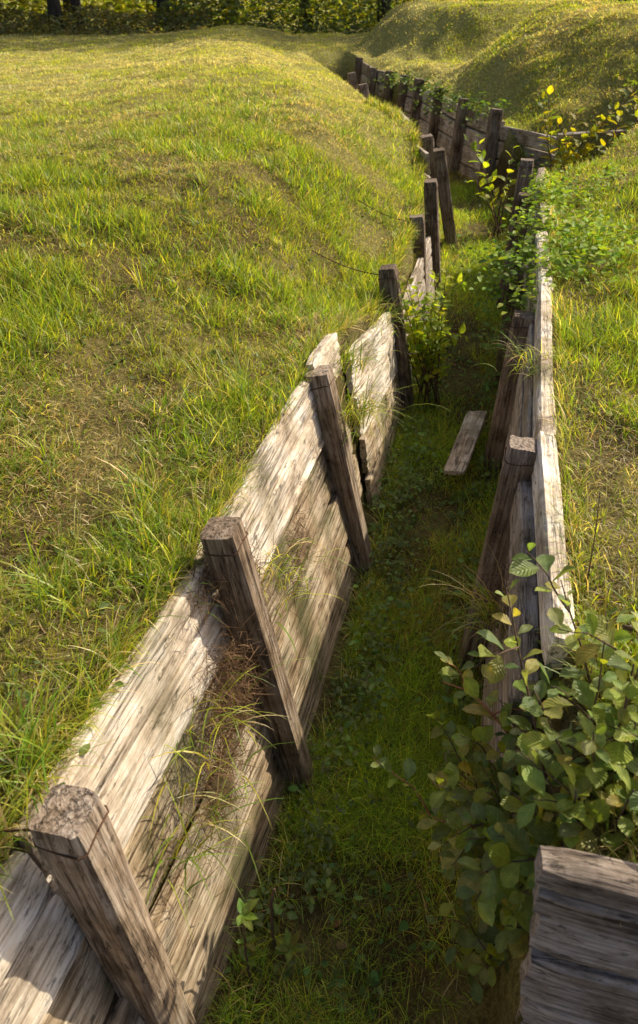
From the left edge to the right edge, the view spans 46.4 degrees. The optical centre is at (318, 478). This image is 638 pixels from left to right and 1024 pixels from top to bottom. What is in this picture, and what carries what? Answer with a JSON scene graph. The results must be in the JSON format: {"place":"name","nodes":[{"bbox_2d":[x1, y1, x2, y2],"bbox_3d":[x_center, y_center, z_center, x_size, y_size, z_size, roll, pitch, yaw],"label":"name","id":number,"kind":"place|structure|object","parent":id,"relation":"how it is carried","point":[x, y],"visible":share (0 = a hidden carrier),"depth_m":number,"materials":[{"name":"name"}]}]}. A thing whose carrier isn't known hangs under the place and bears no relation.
{"place":"outdoors","nodes":[
{"label":"outdoors","id":0,"kind":"place"},
{"bbox_2d":[0,24,429,919],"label":"grass","id":1,"kind":"structure","parent":0,"point":[140,132],"depth_m":3.95,"materials":[{"name":"green plant"}]},
{"bbox_2d":[0,0,637,1023],"bbox_3d":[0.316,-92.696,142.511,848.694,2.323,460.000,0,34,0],"label":"ground","id":2,"kind":"structure","parent":0,"point":[500,1000],"depth_m":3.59,"materials":[{"name":"green plant"}]},
{"bbox_2d":[47,0,66,30],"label":"tree","id":3,"kind":"object","parent":2,"relation":"on","point":[54,8],"visible":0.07,"depth_m":25.77,"materials":[{"name":"brown plant"}]},
{"bbox_2d":[63,0,69,15],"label":"tree","id":4,"kind":"object","parent":2,"relation":"on","point":[67,3],"visible":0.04,"depth_m":31.00,"materials":[{"name":"brown plant"}]},
{"bbox_2d":[0,486,136,627],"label":"grass clump","id":5,"kind":"object","parent":2,"relation":"on","point":[42,579],"visible":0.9,"depth_m":2.03,"materials":[{"name":"green plant"}]},
{"bbox_2d":[0,850,144,1023],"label":"plank revetment","id":6,"kind":"object","parent":2,"relation":"on","point":[52,970],"visible":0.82,"depth_m":1.50,"materials":[{"name":"beige wood"}]},
{"bbox_2d":[0,644,148,847],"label":"grass clump","id":7,"kind":"object","parent":2,"relation":"on","point":[32,741],"visible":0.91,"depth_m":1.57,"materials":[{"name":"green plant"}]},
{"bbox_2d":[70,0,85,29],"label":"tree","id":8,"kind":"object","parent":2,"relation":"on","point":[75,2],"visible":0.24,"depth_m":26.79,"materials":[{"name":"brown plant"}]},
{"bbox_2d":[0,784,196,1023],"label":"timber post","id":9,"kind":"object","parent":2,"relation":"on","point":[76,841],"visible":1,"depth_m":1.51,"materials":[{"name":"wood"}]},
{"bbox_2d":[0,3,216,34],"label":"undergrowth","id":10,"kind":"object","parent":2,"relation":"on","point":[123,23],"visible":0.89,"depth_m":25.52,"materials":[{"name":"green plant"}]},
{"bbox_2d":[56,421,216,552],"bbox_3d":[-0.528,0.016,2.359,0.460,0.262,0.496,13,36,18],"label":"grass clump","id":11,"kind":"object","parent":2,"relation":"on","point":[134,489],"visible":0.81,"depth_m":2.37,"materials":[{"name":"green plant"}]},
{"bbox_2d":[14,564,287,1023],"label":"plank revetment","id":12,"kind":"object","parent":2,"relation":"on","point":[126,785],"visible":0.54,"depth_m":2.02,"materials":[{"name":"beige wood"}]},
{"bbox_2d":[146,0,155,14],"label":"tree","id":13,"kind":"object","parent":2,"relation":"on","point":[153,2],"visible":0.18,"depth_m":31.04,"materials":[{"name":"green plant"}]},
{"bbox_2d":[156,0,170,21],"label":"tree","id":14,"kind":"object","parent":2,"relation":"on","point":[158,4],"depth_m":27.70,"materials":[{"name":"brown plant"}]},
{"bbox_2d":[165,550,229,640],"bbox_3d":[-0.330,0.324,2.112,0.233,0.221,0.370,8,34,11],"label":"root debris","id":15,"kind":"object","parent":2,"relation":"on","point":[202,583],"visible":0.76,"depth_m":2.08,"materials":[{"name":"brown plant"}]},
{"bbox_2d":[0,137,405,784],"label":"ground cover","id":16,"kind":"object","parent":2,"relation":"on","point":[20,561],"visible":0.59,"depth_m":3.56,"materials":[{"name":"green plant"}]},
{"bbox_2d":[127,732,278,934],"bbox_3d":[-0.289,0.879,1.875,0.403,0.280,0.498,21,39,28],"label":"grass clump","id":17,"kind":"object","parent":2,"relation":"on","point":[186,835],"visible":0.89,"depth_m":1.92,"materials":[{"name":"green plant"}]},
{"bbox_2d":[170,590,276,935],"bbox_3d":[-0.292,0.795,2.114,0.343,0.725,0.823,0,34,0],"label":"root debris","id":18,"kind":"object","parent":2,"relation":"on","point":[218,763],"visible":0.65,"depth_m":2.07,"materials":[{"name":"plant"}]},
{"bbox_2d":[148,658,310,837],"bbox_3d":[-0.230,0.658,2.010,0.470,0.253,0.612,0,34,0],"label":"grass clump","id":19,"kind":"object","parent":2,"relation":"on","point":[237,723],"visible":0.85,"depth_m":2.01,"materials":[{"name":"green plant"}]},
{"bbox_2d":[188,583,282,797],"bbox_3d":[-0.249,0.629,2.237,0.321,0.705,0.552,8,34,12],"label":"root debris","id":20,"kind":"object","parent":2,"relation":"on","point":[231,675],"visible":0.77,"depth_m":2.17,"materials":[{"name":"plant"}]},
{"bbox_2d":[190,340,293,416],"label":"grass clump","id":21,"kind":"object","parent":2,"relation":"on","point":[236,379],"visible":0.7,"depth_m":3.02,"materials":[{"name":"green plant"}]},
{"bbox_2d":[215,535,278,625],"bbox_3d":[-0.231,0.308,2.346,0.256,0.308,0.371,0,34,0],"label":"root debris","id":22,"kind":"object","parent":2,"relation":"on","point":[258,567],"visible":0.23,"depth_m":2.38,"materials":[{"name":"brown plant"}]},
{"bbox_2d":[236,898,259,979],"bbox_3d":[-0.200,1.319,2.092,0.082,0.392,0.090,0,34,0],"label":"green sprout","id":23,"kind":"object","parent":2,"relation":"on","point":[246,917],"visible":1,"depth_m":2.02,"materials":[{"name":"green plant"}]},
{"bbox_2d":[200,516,315,795],"bbox_3d":[-0.152,0.745,2.509,0.370,1.508,0.134,-4,34,-6],"label":"timber post","id":24,"kind":"object","parent":2,"relation":"on","point":[227,551],"visible":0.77,"depth_m":2.28,"materials":[{"name":"wood"}]},
{"bbox_2d":[269,888,275,949],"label":"dead stem","id":25,"kind":"object","parent":2,"relation":"on","point":[271,918],"visible":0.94,"depth_m":2.21,"materials":[{"name":"brown plant"}]},
{"bbox_2d":[194,379,357,784],"bbox_3d":[-0.086,0.353,2.969,0.279,1.108,1.314,8,34,12],"label":"plank revetment","id":26,"kind":"object","parent":2,"relation":"on","point":[295,467],"visible":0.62,"depth_m":2.96,"materials":[{"name":"beige wood"}]},
{"bbox_2d":[274,928,308,963],"bbox_3d":[-0.089,1.415,2.231,0.096,0.118,0.088,-17,37,-24],"label":"green sprout","id":27,"kind":"object","parent":2,"relation":"on","point":[289,945],"visible":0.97,"depth_m":2.21,"materials":[{"name":"green plant"}]},
{"bbox_2d":[272,500,317,636],"bbox_3d":[-0.088,0.277,2.760,0.217,0.311,1.184,0,34,0],"label":"root debris","id":28,"kind":"object","parent":2,"relation":"on","point":[301,560],"visible":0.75,"depth_m":2.73,"materials":[{"name":"brown plant"}]},
{"bbox_2d":[250,502,353,656],"bbox_3d":[-0.088,0.284,2.466,0.414,0.349,0.509,19,38,26],"label":"grass clump","id":29,"kind":"object","parent":2,"relation":"on","point":[283,567],"visible":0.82,"depth_m":2.50,"materials":[{"name":"green plant"}]},
{"bbox_2d":[299,0,313,26],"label":"tree","id":30,"kind":"object","parent":2,"relation":"on","point":[309,20],"visible":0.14,"depth_m":29.17,"materials":[{"name":"green plant"}]},
{"bbox_2d":[0,0,637,29],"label":"undergrowth","id":31,"kind":"object","parent":2,"relation":"on","point":[120,6],"visible":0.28,"depth_m":29.78,"materials":[{"name":"green plant"}]},
{"bbox_2d":[293,716,364,811],"bbox_3d":[-0.025,1.087,2.804,0.430,0.254,0.400,21,39,28],"label":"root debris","id":32,"kind":"object","parent":2,"relation":"on","point":[324,760],"visible":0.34,"depth_m":2.81,"materials":[{"name":"plant"}]},
{"bbox_2d":[306,332,361,496],"bbox_3d":[0.087,-0.214,3.554,0.204,0.909,0.399,8,34,12],"label":"plank revetment","id":33,"kind":"object","parent":2,"relation":"on","point":[324,354],"visible":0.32,"depth_m":3.39,"materials":[{"name":"beige wood"}]},
{"bbox_2d":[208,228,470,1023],"bbox_3d":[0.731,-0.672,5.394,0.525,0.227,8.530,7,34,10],"label":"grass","id":34,"kind":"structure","parent":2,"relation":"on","point":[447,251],"depth_m":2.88,"materials":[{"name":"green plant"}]},
{"bbox_2d":[304,365,374,575],"bbox_3d":[0.137,0.112,3.550,0.401,1.407,0.150,0,34,0],"label":"timber post","id":35,"kind":"object","parent":2,"relation":"on","point":[339,461],"visible":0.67,"depth_m":3.37,"materials":[{"name":"wood"}]},
{"bbox_2d":[347,72,357,91],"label":"timber post","id":36,"kind":"object","parent":2,"relation":"on","point":[351,77],"visible":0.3,"depth_m":14.28,"materials":[{"name":"wood"}]},
{"bbox_2d":[354,57,362,86],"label":"timber post","id":37,"kind":"object","parent":2,"relation":"on","point":[358,65],"visible":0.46,"depth_m":17.15,"materials":[{"name":"wood"}]},
{"bbox_2d":[311,250,413,413],"bbox_3d":[0.329,-0.807,4.946,0.763,1.399,0.147,0,34,0],"label":"timber post","id":38,"kind":"object","parent":2,"relation":"on","point":[388,274],"visible":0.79,"depth_m":4.77,"materials":[{"name":"wood"}]},
{"bbox_2d":[328,324,396,395],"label":"grass clump","id":39,"kind":"object","parent":2,"relation":"on","point":[345,356],"visible":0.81,"depth_m":3.50,"materials":[{"name":"green plant"}]},
{"bbox_2d":[222,298,503,986],"bbox_3d":[0.739,-0.097,4.485,0.968,0.239,5.714,8,34,12],"label":"ground cover","id":40,"kind":"object","parent":2,"relation":"on","point":[330,887],"visible":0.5,"depth_m":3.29,"materials":[{"name":"green plant"}]},
{"bbox_2d":[358,83,368,98],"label":"timber post","id":41,"kind":"object","parent":2,"relation":"on","point":[363,89],"visible":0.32,"depth_m":12.59,"materials":[{"name":"wood"}]},
{"bbox_2d":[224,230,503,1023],"bbox_3d":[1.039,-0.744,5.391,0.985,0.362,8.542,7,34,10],"label":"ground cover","id":42,"kind":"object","parent":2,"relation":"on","point":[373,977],"visible":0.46,"depth_m":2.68,"materials":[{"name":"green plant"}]},
{"bbox_2d":[360,62,378,100],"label":"plank revetment","id":43,"kind":"object","parent":2,"relation":"on","point":[365,66],"visible":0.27,"depth_m":16.72,"materials":[{"name":"brown wood"}]},
{"bbox_2d":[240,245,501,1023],"bbox_3d":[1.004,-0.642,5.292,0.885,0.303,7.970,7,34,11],"label":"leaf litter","id":44,"kind":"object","parent":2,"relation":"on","point":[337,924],"visible":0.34,"depth_m":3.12,"materials":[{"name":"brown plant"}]},
{"bbox_2d":[367,67,376,97],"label":"timber post","id":45,"kind":"object","parent":2,"relation":"on","point":[371,82],"visible":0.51,"depth_m":15.52,"materials":[{"name":"wood"}]},
{"bbox_2d":[344,311,400,507],"bbox_3d":[0.376,-0.524,4.487,0.202,1.019,1.304,8,34,12],"label":"plank revetment","id":46,"kind":"object","parent":2,"relation":"on","point":[373,454],"visible":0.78,"depth_m":4.29,"materials":[{"name":"beige wood"}]},
{"bbox_2d":[358,537,395,588],"bbox_3d":[0.290,0.418,3.813,0.469,0.270,0.481,-14,36,-20],"label":"root debris","id":47,"kind":"object","parent":2,"relation":"on","point":[383,559],"visible":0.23,"depth_m":3.82,"materials":[{"name":"plant"}]},
{"bbox_2d":[314,364,442,454],"bbox_3d":[0.173,-0.300,3.340,0.631,0.430,0.634,-14,36,-21],"label":"grass clump","id":48,"kind":"object","parent":2,"relation":"on","point":[361,411],"visible":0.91,"depth_m":3.34,"materials":[{"name":"green plant"}]},
{"bbox_2d":[377,70,385,100],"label":"plank revetment","id":49,"kind":"object","parent":2,"relation":"on","point":[381,74],"visible":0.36,"depth_m":15.44,"materials":[{"name":"brown wood"}]},
{"bbox_2d":[293,532,473,1007],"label":"leaf litter","id":50,"kind":"object","parent":2,"relation":"on","point":[405,720],"visible":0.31,"depth_m":2.96,"materials":[{"name":"plant"}]},
{"bbox_2d":[376,0,390,21],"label":"tree","id":51,"kind":"object","parent":2,"relation":"on","point":[385,6],"visible":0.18,"depth_m":28.24,"materials":[{"name":"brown plant"}]},
{"bbox_2d":[142,0,631,33],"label":"hedge","id":52,"kind":"object","parent":2,"relation":"on","point":[182,5],"visible":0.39,"depth_m":26.84,"materials":[{"name":"green plant"}]},
{"bbox_2d":[382,71,394,105],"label":"timber post","id":53,"kind":"object","parent":2,"relation":"on","point":[387,93],"visible":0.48,"depth_m":15.00,"materials":[{"name":"wood"}]},
{"bbox_2d":[358,200,426,291],"bbox_3d":[0.629,-1.704,6.318,0.768,1.378,0.170,-12,35,-17],"label":"timber post","id":54,"kind":"object","parent":2,"relation":"on","point":[420,242],"visible":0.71,"depth_m":6.15,"materials":[{"name":"wood"}]},
{"bbox_2d":[359,277,425,336],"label":"grass clump","id":55,"kind":"object","parent":2,"relation":"on","point":[375,313],"visible":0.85,"depth_m":4.36,"materials":[{"name":"green plant"}]},
{"bbox_2d":[396,75,409,112],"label":"timber post","id":56,"kind":"object","parent":2,"relation":"on","point":[401,98],"visible":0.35,"depth_m":14.42,"materials":[{"name":"wood"}]},
{"bbox_2d":[404,83,422,117],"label":"plank revetment","id":57,"kind":"object","parent":2,"relation":"on","point":[408,101],"visible":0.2,"depth_m":14.32,"materials":[{"name":"brown wood"}]},
{"bbox_2d":[409,78,424,129],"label":"timber post","id":58,"kind":"object","parent":2,"relation":"on","point":[414,113],"visible":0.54,"depth_m":13.69,"materials":[{"name":"wood"}]},
{"bbox_2d":[402,236,434,377],"bbox_3d":[0.796,-1.373,6.026,0.135,0.602,2.337,7,34,11],"label":"plank revetment","id":59,"kind":"object","parent":2,"relation":"on","point":[418,273],"visible":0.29,"depth_m":6.18,"materials":[{"name":"beige wood"}]},
{"bbox_2d":[416,145,430,178],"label":"plank revetment","id":60,"kind":"object","parent":2,"relation":"on","point":[424,154],"visible":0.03,"depth_m":8.16,"materials":[{"name":"wood"}]},
{"bbox_2d":[417,89,432,136],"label":"plank revetment","id":61,"kind":"object","parent":2,"relation":"on","point":[424,128],"visible":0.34,"depth_m":13.49,"materials":[{"name":"wood"}]},
{"bbox_2d":[419,134,435,178],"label":"timber post","id":62,"kind":"object","parent":2,"relation":"on","point":[427,140],"visible":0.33,"depth_m":8.97,"materials":[{"name":"wood"}]},
{"bbox_2d":[423,178,440,292],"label":"timber post","id":63,"kind":"object","parent":2,"relation":"on","point":[430,187],"visible":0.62,"depth_m":6.71,"materials":[{"name":"wood"}]},
{"bbox_2d":[398,268,467,412],"bbox_3d":[0.708,-0.919,5.024,0.567,0.993,0.530,0,34,0],"label":"sapling","id":64,"kind":"object","parent":2,"relation":"on","point":[434,346],"visible":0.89,"depth_m":4.91,"materials":[{"name":"green plant"}]},
{"bbox_2d":[428,87,443,147],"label":"timber post","id":65,"kind":"object","parent":2,"relation":"on","point":[434,124],"visible":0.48,"depth_m":12.61,"materials":[{"name":"wood"}]},
{"bbox_2d":[368,68,517,126],"bbox_3d":[1.989,-6.657,12.871,1.140,0.522,6.238,-6,34,-9],"label":"weed patch","id":66,"kind":"object","parent":2,"relation":"on","point":[455,98],"visible":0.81,"depth_m":12.15,"materials":[{"name":"green plant"}]},
{"bbox_2d":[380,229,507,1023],"bbox_3d":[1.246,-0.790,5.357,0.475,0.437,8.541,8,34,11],"label":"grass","id":67,"kind":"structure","parent":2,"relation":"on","point":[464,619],"depth_m":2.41,"materials":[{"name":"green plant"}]},
{"bbox_2d":[433,147,457,249],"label":"timber post","id":68,"kind":"object","parent":2,"relation":"on","point":[444,191],"visible":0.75,"depth_m":8.12,"materials":[{"name":"wood"}]},
{"bbox_2d":[435,97,467,164],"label":"plank revetment","id":69,"kind":"object","parent":2,"relation":"on","point":[443,139],"visible":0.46,"depth_m":12.28,"materials":[{"name":"wood"}]},
{"bbox_2d":[448,98,470,174],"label":"timber post","id":70,"kind":"object","parent":2,"relation":"on","point":[458,137],"visible":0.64,"depth_m":11.45,"materials":[{"name":"wood"}]},
{"bbox_2d":[412,549,508,678],"bbox_3d":[0.522,0.466,2.540,0.362,0.278,0.531,-9,35,-14],"label":"grass clump","id":71,"kind":"object","parent":2,"relation":"on","point":[492,608],"visible":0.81,"depth_m":2.60,"materials":[{"name":"green plant"}]},
{"bbox_2d":[425,283,498,332],"bbox_3d":[1.206,-1.525,6.569,0.834,0.395,1.136,12,35,18],"label":"root debris","id":72,"kind":"object","parent":2,"relation":"on","point":[463,307],"visible":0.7,"depth_m":6.51,"materials":[{"name":"green plant"}]},
{"bbox_2d":[444,411,486,474],"bbox_3d":[0.907,-0.234,4.575,0.130,0.042,0.777,4,33,22],"label":"fallen board","id":73,"kind":"object","parent":2,"relation":"on","point":[461,452],"visible":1,"depth_m":4.51,"materials":[{"name":"grey wood"}]},
{"bbox_2d":[458,109,504,182],"bbox_3d":[2.376,-4.870,11.048,0.143,0.995,1.314,-7,34,-10],"label":"plank revetment","id":74,"kind":"object","parent":2,"relation":"on","point":[468,154],"visible":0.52,"depth_m":11.16,"materials":[{"name":"wood"}]},
{"bbox_2d":[470,458,501,482],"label":"root debris","id":75,"kind":"object","parent":2,"relation":"on","point":[484,470],"visible":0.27,"depth_m":4.50,"materials":[{"name":"plant"}]},
{"bbox_2d":[340,0,637,924],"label":"grass","id":76,"kind":"structure","parent":2,"relation":"on","point":[590,332],"depth_m":3.40,"materials":[{"name":"green plant"}]},
{"bbox_2d":[476,108,503,192],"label":"timber post","id":77,"kind":"object","parent":2,"relation":"on","point":[493,131],"visible":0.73,"depth_m":10.35,"materials":[{"name":"wood"}]},
{"bbox_2d":[464,134,517,236],"bbox_3d":[1.885,-3.313,8.374,0.679,1.089,0.456,0,34,0],"label":"sapling","id":78,"kind":"object","parent":2,"relation":"on","point":[486,180],"visible":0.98,"depth_m":8.35,"materials":[{"name":"green plant"}]},
{"bbox_2d":[463,514,519,694],"bbox_3d":[0.642,0.495,2.499,0.276,0.616,1.081,0,34,0],"label":"grass tuft","id":79,"kind":"object","parent":2,"relation":"on","point":[492,624],"visible":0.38,"depth_m":2.59,"materials":[{"name":"plant"}]},
{"bbox_2d":[458,435,536,667],"bbox_3d":[0.694,0.450,3.050,0.184,1.390,0.144,7,34,11],"label":"timber post","id":80,"kind":"object","parent":2,"relation":"on","point":[520,454],"visible":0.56,"depth_m":2.83,"materials":[{"name":"wood"}]},
{"bbox_2d":[457,224,540,352],"bbox_3d":[1.280,-1.403,5.035,0.743,0.533,1.821,9,35,13],"label":"weed patch","id":81,"kind":"object","parent":2,"relation":"on","point":[504,257],"visible":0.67,"depth_m":4.93,"materials":[{"name":"green plant"}]},
{"bbox_2d":[370,543,637,1003],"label":"willow bush","id":82,"kind":"object","parent":2,"relation":"on","point":[493,849],"visible":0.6,"depth_m":1.66,"materials":[{"name":"green plant"}]},
{"bbox_2d":[483,310,534,469],"bbox_3d":[1.090,-0.369,4.399,0.181,1.269,0.140,8,34,11],"label":"timber post","id":83,"kind":"object","parent":2,"relation":"on","point":[521,321],"visible":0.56,"depth_m":4.25,"materials":[{"name":"wood"}]},
{"bbox_2d":[494,270,523,381],"bbox_3d":[1.365,-0.960,5.427,0.124,1.116,0.129,7,34,11],"label":"timber post","id":84,"kind":"object","parent":2,"relation":"on","point":[500,355],"visible":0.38,"depth_m":5.27,"materials":[{"name":"wood"}]},
{"bbox_2d":[495,192,532,312],"bbox_3d":[1.685,-1.822,6.549,0.203,1.317,0.143,8,34,12],"label":"timber post","id":85,"kind":"object","parent":2,"relation":"on","point":[519,202],"visible":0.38,"depth_m":6.29,"materials":[{"name":"wood"}]},
{"bbox_2d":[505,158,533,253],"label":"timber post","id":86,"kind":"object","parent":2,"relation":"on","point":[523,177],"visible":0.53,"depth_m":7.47,"materials":[{"name":"wood"}]},
{"bbox_2d":[477,431,574,792],"bbox_3d":[0.689,0.535,2.578,0.144,1.053,1.104,7,34,11],"label":"plank revetment","id":87,"kind":"object","parent":2,"relation":"on","point":[532,605],"visible":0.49,"depth_m":2.25,"materials":[{"name":"grey wood"}]},
{"bbox_2d":[496,126,557,168],"bbox_3d":[2.767,-4.229,10.071,0.079,0.887,1.103,-16,37,-22],"label":"plank revetment","id":88,"kind":"object","parent":2,"relation":"on","point":[531,139],"visible":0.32,"depth_m":9.81,"materials":[{"name":"wood"}]},
{"bbox_2d":[501,288,556,467],"bbox_3d":[1.007,-0.165,3.665,0.124,1.056,1.654,8,34,11],"label":"plank revetment","id":89,"kind":"object","parent":2,"relation":"on","point":[529,404],"visible":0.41,"depth_m":3.40,"materials":[{"name":"beige wood"}]},
{"bbox_2d":[520,196,540,309],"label":"plank revetment","id":90,"kind":"object","parent":2,"relation":"on","point":[532,241],"visible":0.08,"depth_m":5.65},
{"bbox_2d":[520,168,544,267],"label":"plank revetment","id":91,"kind":"object","parent":2,"relation":"on","point":[539,172],"visible":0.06,"depth_m":7.18,"materials":[{"name":"wood"}]},
{"bbox_2d":[522,231,552,311],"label":"plank revetment","id":92,"kind":"object","parent":2,"relation":"on","point":[539,240],"visible":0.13,"depth_m":4.44,"materials":[{"name":"wood"}]},
{"bbox_2d":[481,332,604,389],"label":"grass clump","id":93,"kind":"object","parent":2,"relation":"on","point":[534,367],"visible":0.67,"depth_m":3.31,"materials":[{"name":"green plant"}]},
{"bbox_2d":[540,202,557,228],"bbox_3d":[1.665,-1.904,5.394,0.113,0.050,0.623,9,36,9],"label":"top board","id":94,"kind":"object","parent":2,"relation":"on","point":[542,219],"visible":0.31,"depth_m":5.39,"materials":[{"name":"brown wood"}]},
{"bbox_2d":[464,124,635,218],"bbox_3d":[3.214,-3.524,8.842,2.530,1.091,3.044,0,34,0],"label":"weed patch","id":95,"kind":"object","parent":2,"relation":"on","point":[534,171],"visible":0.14,"depth_m":9.36,"materials":[{"name":"green plant"}]},
{"bbox_2d":[497,162,637,314],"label":"weed patch","id":96,"kind":"object","parent":2,"relation":"on","point":[558,261],"visible":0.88,"depth_m":4.70,"materials":[{"name":"green plant"}]},
{"bbox_2d":[515,845,637,1023],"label":"plank revetment","id":97,"kind":"object","parent":2,"relation":"on","point":[579,964],"visible":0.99,"depth_m":1.42,"materials":[{"name":"wood"}]},
{"bbox_2d":[532,85,637,172],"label":"yellow shrub","id":98,"kind":"object","parent":2,"relation":"on","point":[584,151],"visible":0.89,"depth_m":8.75,"materials":[{"name":"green plant"}]},
{"bbox_2d":[534,166,636,688],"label":"grass","id":99,"kind":"structure","parent":2,"relation":"on","point":[565,493],"depth_m":2.49,"materials":[{"name":"green plant"}]},
{"bbox_2d":[585,492,600,588],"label":"grass stalk","id":100,"kind":"object","parent":2,"relation":"on","point":[593,543],"depth_m":1.99,"materials":[{"name":"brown plant"}]},
{"bbox_2d":[556,129,631,138],"bbox_3d":[3.500,-4.227,9.103,1.219,0.073,0.054,-6,50,-5],"label":"rail board","id":101,"kind":"object","parent":2,"relation":"on","point":[575,135],"visible":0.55,"depth_m":9.07,"materials":[{"name":"grey wood"}]},
{"bbox_2d":[613,74,637,134],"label":"yellow shrub","id":102,"kind":"object","parent":2,"relation":"on","point":[634,107],"visible":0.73,"depth_m":8.91,"materials":[{"name":"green plant"}]},
{"bbox_2d":[623,625,637,632],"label":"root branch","id":103,"kind":"object","parent":2,"relation":"on","point":[628,627],"visible":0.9,"depth_m":1.83,"materials":[{"name":"brown plant"}]},
{"bbox_2d":[430,0,637,175],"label":"grass","id":104,"kind":"structure","parent":0,"point":[492,46],"depth_m":11.12,"materials":[{"name":"green plant"}]}
]}

